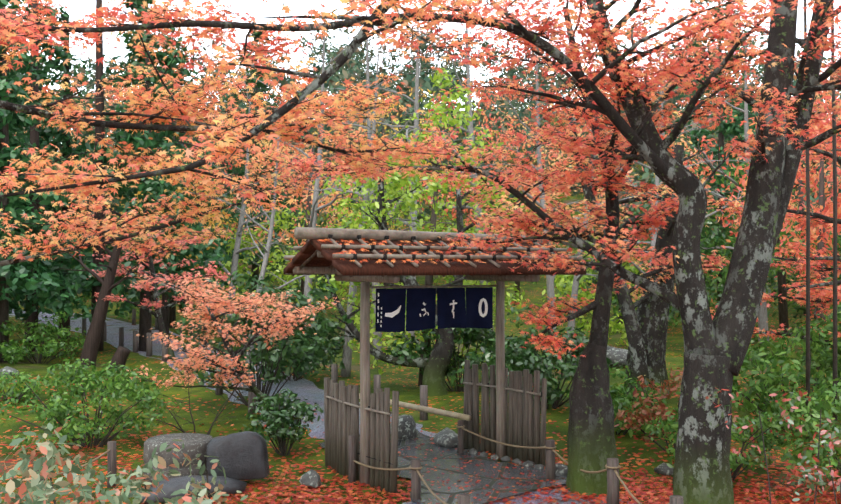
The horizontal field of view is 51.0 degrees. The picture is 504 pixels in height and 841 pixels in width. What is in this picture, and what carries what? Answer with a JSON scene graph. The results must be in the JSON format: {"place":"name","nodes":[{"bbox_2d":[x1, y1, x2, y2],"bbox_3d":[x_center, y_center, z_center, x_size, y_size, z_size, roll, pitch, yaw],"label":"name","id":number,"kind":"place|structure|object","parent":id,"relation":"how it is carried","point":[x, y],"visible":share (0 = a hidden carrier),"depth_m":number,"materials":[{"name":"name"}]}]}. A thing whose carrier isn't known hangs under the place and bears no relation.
{"place":"outdoors","nodes":[
{"label":"outdoors","id":0,"kind":"place"},
{"bbox_2d":[9,309,436,439],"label":"gravel path","id":1,"kind":"structure","parent":0,"point":[310,391],"depth_m":16.60,"materials":[{"name":"grey gravel"}]},
{"bbox_2d":[0,0,508,266],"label":"overhanging maple","id":2,"kind":"object","parent":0,"point":[299,115],"depth_m":6.26,"materials":[{"name":"orange plant"}]},
{"bbox_2d":[0,110,840,503],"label":"ground","id":3,"kind":"structure","parent":0,"point":[636,450],"depth_m":13.47,"materials":[{"name":"green plant"}]},
{"bbox_2d":[0,0,142,369],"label":"tree trunk","id":4,"kind":"object","parent":3,"relation":"on","point":[93,345],"visible":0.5,"depth_m":20.51,"materials":[{"name":"brown wood"}]},
{"bbox_2d":[0,311,174,445],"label":"shrub leaves","id":5,"kind":"object","parent":3,"relation":"on","point":[60,408],"visible":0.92,"depth_m":10.94,"materials":[{"name":"green plant"}]},
{"bbox_2d":[0,423,248,503],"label":"bush leaves","id":6,"kind":"object","parent":3,"relation":"on","point":[42,465],"visible":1,"depth_m":3.67,"materials":[{"name":"green plant"}]},
{"bbox_2d":[88,215,231,359],"bbox_3d":[-5.353,0.753,18.417,2.877,2.995,3.809,1,-1,-25],"label":"pink maple","id":7,"kind":"object","parent":3,"relation":"on","point":[158,305],"depth_m":18.18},
{"bbox_2d":[143,433,212,482],"bbox_3d":[-2.536,2.178,9.274,0.732,0.425,0.728,0,-1,-2],"label":"stone basin","id":8,"kind":"object","parent":3,"relation":"on","point":[195,444],"visible":0.52,"depth_m":9.01,"materials":[{"name":"grey stone"}]},
{"bbox_2d":[142,368,263,434],"bbox_3d":[-2.948,1.933,11.432,1.723,0.987,0.920,1,-1,-42],"label":"bare shrub","id":9,"kind":"object","parent":3,"relation":"on","point":[192,422],"depth_m":11.35,"materials":[{"name":"brown plant"}]},
{"bbox_2d":[140,431,269,501],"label":"boulders","id":10,"kind":"object","parent":3,"relation":"on","point":[242,455],"visible":0.75,"depth_m":8.89,"materials":[{"name":"stone"}]},
{"bbox_2d":[125,271,344,401],"bbox_3d":[-2.492,1.324,12.123,3.026,2.124,3.037,0,-1,-2],"label":"maple shrub","id":11,"kind":"object","parent":3,"relation":"on","point":[259,300],"depth_m":11.68,"materials":[{"name":"orange plant"}]},
{"bbox_2d":[82,309,427,422],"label":"fence posts","id":12,"kind":"object","parent":3,"relation":"on","point":[377,384],"visible":0.42,"depth_m":17.55,"materials":[{"name":"grey wood"}]},
{"bbox_2d":[0,346,672,487],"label":"rocks","id":13,"kind":"object","parent":3,"relation":"on","point":[447,437],"visible":0.67,"depth_m":10.52,"materials":[{"name":"stone"}]},
{"bbox_2d":[36,420,683,503],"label":"wooden posts","id":14,"kind":"object","parent":3,"relation":"on","point":[612,488],"visible":0.79,"depth_m":9.00,"materials":[{"name":"brown wood"}]},
{"bbox_2d":[47,425,668,503],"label":"ropes","id":15,"kind":"object","parent":14,"relation":"attached to","point":[443,502],"visible":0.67,"depth_m":8.76,"materials":[{"name":"beige fabric"}]},
{"bbox_2d":[359,393,470,420],"bbox_3d":[-0.158,1.861,10.681,1.832,0.175,0.074,-1,-1,38],"label":"bamboo bar","id":16,"kind":"object","parent":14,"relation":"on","point":[436,411],"visible":0.62,"depth_m":10.40,"materials":[{"name":"beige wood"}]},
{"bbox_2d":[324,377,398,494],"bbox_3d":[-0.689,1.931,9.450,0.133,1.130,1.484,1,-1,-34],"label":"fence","id":17,"kind":"object","parent":3,"relation":"on","point":[341,422],"visible":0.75,"depth_m":9.38,"materials":[{"name":"brown wood"}]},
{"bbox_2d":[326,395,391,414],"bbox_3d":[-0.682,1.636,9.461,0.148,0.041,1.380,1,-1,-34],"label":"fence rail","id":18,"kind":"object","parent":17,"relation":"attached to","point":[358,406],"visible":0.6,"depth_m":9.32,"materials":[{"name":"wood"}]},
{"bbox_2d":[333,396,392,464],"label":"fence ties","id":19,"kind":"object","parent":17,"relation":"attached to","point":[367,456],"visible":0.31,"depth_m":9.14,"materials":[{"name":"black fabric"}]},
{"bbox_2d":[174,270,611,445],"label":"shrubs","id":20,"kind":"object","parent":3,"relation":"on","point":[517,356],"visible":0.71,"depth_m":13.44,"materials":[{"name":"green plant"}]},
{"bbox_2d":[0,0,803,322],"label":"evergreen trees","id":21,"kind":"object","parent":3,"relation":"on","point":[44,282],"visible":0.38,"depth_m":21.14,"materials":[{"name":"green plant"}]},
{"bbox_2d":[292,251,539,485],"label":"gate frame","id":22,"kind":"structure","parent":3,"relation":"on","point":[365,286],"depth_m":9.51,"materials":[{"name":"brown wood"}]},
{"bbox_2d":[285,250,577,276],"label":"roof rafters","id":23,"kind":"object","parent":22,"relation":"attached to","point":[308,260],"visible":0.19,"depth_m":9.29,"materials":[{"name":"brown wood"}]},
{"bbox_2d":[375,287,492,331],"bbox_3d":[0.175,0.628,9.689,1.492,0.467,0.076,1,-1,-30],"label":"noren curtain","id":24,"kind":"object","parent":22,"relation":"hanging from","point":[466,311],"visible":1,"depth_m":9.68,"materials":[{"name":"fabric"}]},
{"bbox_2d":[377,293,487,326],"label":"noren marks","id":25,"kind":"object","parent":24,"relation":"attached to","point":[393,314],"visible":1,"depth_m":9.63},
{"bbox_2d":[283,239,585,275],"bbox_3d":[0.169,0.060,9.710,2.960,0.377,1.540,1,-1,-30],"label":"gate roof","id":26,"kind":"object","parent":22,"relation":"on","point":[345,267],"visible":0.58,"depth_m":9.10,"materials":[{"name":"brown wood"}]},
{"bbox_2d":[287,238,577,263],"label":"roof leaves","id":27,"kind":"object","parent":26,"relation":"on","point":[404,261],"visible":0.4,"depth_m":9.15,"materials":[{"name":"orange plant"}]},
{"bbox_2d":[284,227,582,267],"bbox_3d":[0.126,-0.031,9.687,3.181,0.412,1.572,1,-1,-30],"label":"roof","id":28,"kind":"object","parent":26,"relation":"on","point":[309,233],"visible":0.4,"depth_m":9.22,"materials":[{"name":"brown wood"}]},
{"bbox_2d":[328,234,568,260],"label":"gate roof knots","id":29,"kind":"object","parent":28,"relation":"attached to","point":[413,238],"visible":0.27,"depth_m":9.20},
{"bbox_2d":[0,0,840,503],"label":"maple tree","id":30,"kind":"object","parent":3,"relation":"on","point":[716,350],"depth_m":7.41,"materials":[{"name":"plant"}]},
{"bbox_2d":[0,374,840,503],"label":"fallen leaves","id":31,"kind":"object","parent":3,"relation":"on","point":[349,499],"visible":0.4,"depth_m":8.73,"materials":[{"name":"red plant"}]},
{"bbox_2d":[0,2,840,385],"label":"trees","id":32,"kind":"object","parent":3,"relation":"on","point":[814,176],"depth_m":23.02,"materials":[{"name":"plant"}]},
{"bbox_2d":[107,87,448,282],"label":"yellow crown leaves","id":33,"kind":"object","parent":32,"relation":"attached to","point":[223,212],"visible":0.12,"depth_m":26.00,"materials":[{"name":"green plant"}]},
{"bbox_2d":[14,76,840,261],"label":"orange crown leaves","id":34,"kind":"object","parent":32,"relation":"attached to","point":[287,149],"visible":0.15,"depth_m":27.11,"materials":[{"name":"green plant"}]},
{"bbox_2d":[9,15,840,245],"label":"background trees","id":35,"kind":"object","parent":3,"relation":"on","point":[352,65],"visible":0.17,"depth_m":60.09,"materials":[{"name":"green plant"}]},
{"bbox_2d":[209,68,642,374],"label":"bright crown leaves","id":36,"kind":"object","parent":3,"relation":"on","point":[394,188],"visible":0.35,"depth_m":16.45,"materials":[{"name":"green plant"}]},
{"bbox_2d":[318,429,566,503],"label":"slate paving","id":37,"kind":"structure","parent":3,"relation":"on","point":[469,469],"depth_m":9.28,"materials":[{"name":"grey stone"}]},
{"bbox_2d":[57,162,840,342],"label":"crown leaves","id":38,"kind":"object","parent":3,"relation":"on","point":[732,238],"visible":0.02,"depth_m":24.03,"materials":[{"name":"green plant"}]},
{"bbox_2d":[126,1,799,387],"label":"background trees","id":39,"kind":"object","parent":3,"relation":"on","point":[762,323],"visible":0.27,"depth_m":19.32,"materials":[{"name":"grey wood"}]},
{"bbox_2d":[463,360,546,467],"bbox_3d":[0.950,1.864,10.121,0.155,1.122,1.220,1,-2,-46],"label":"fence","id":40,"kind":"object","parent":3,"relation":"on","point":[522,424],"visible":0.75,"depth_m":10.02,"materials":[{"name":"brown wood"}]},
{"bbox_2d":[463,382,540,395],"bbox_3d":[0.952,1.558,10.105,0.148,0.055,1.119,1,-2,-46],"label":"fence rail","id":41,"kind":"object","parent":40,"relation":"attached to","point":[507,388],"visible":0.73,"depth_m":10.05,"materials":[{"name":"brown wood"}]},
{"bbox_2d":[325,129,754,400],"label":"tree trunks","id":42,"kind":"object","parent":3,"relation":"on","point":[652,314],"visible":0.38,"depth_m":14.14,"materials":[{"name":"brown wood"}]},
{"bbox_2d":[479,0,734,495],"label":"maple tree","id":43,"kind":"object","parent":3,"relation":"on","point":[591,444],"depth_m":8.63,"materials":[{"name":"plant"}]},
{"bbox_2d":[472,59,745,404],"bbox_3d":[2.591,-0.344,13.101,4.676,5.422,3.128,0,-1,-2],"label":"orange maple","id":44,"kind":"object","parent":3,"relation":"on","point":[638,358],"depth_m":12.95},
{"bbox_2d":[705,388,840,502],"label":"nandina leaves","id":45,"kind":"object","parent":3,"relation":"on","point":[821,472],"visible":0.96,"depth_m":6.60,"materials":[{"name":"green plant"}]},
{"bbox_2d":[710,41,840,345],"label":"maple","id":46,"kind":"object","parent":3,"relation":"on","point":[823,294],"depth_m":12.03,"materials":[{"name":"plant"}]},
{"bbox_2d":[803,0,837,467],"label":"thin trunks","id":47,"kind":"object","parent":3,"relation":"on","point":[834,257],"visible":0.58,"depth_m":9.38,"materials":[{"name":"brown plant"}]},
{"bbox_2d":[6,0,840,143],"label":"sky","id":48,"kind":"structure","parent":0,"point":[78,10],"materials":[{"name":"white"}]},
{"bbox_2d":[402,484,634,503],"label":"gravel path","id":49,"kind":"structure","parent":0,"point":[559,494],"depth_m":8.46,"materials":[{"name":"grey gravel"}]},
{"bbox_2d":[567,277,840,480],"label":"shrub leaves","id":50,"kind":"object","parent":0,"point":[821,354],"visible":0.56,"depth_m":10.76,"materials":[{"name":"green plant"}]}
]}

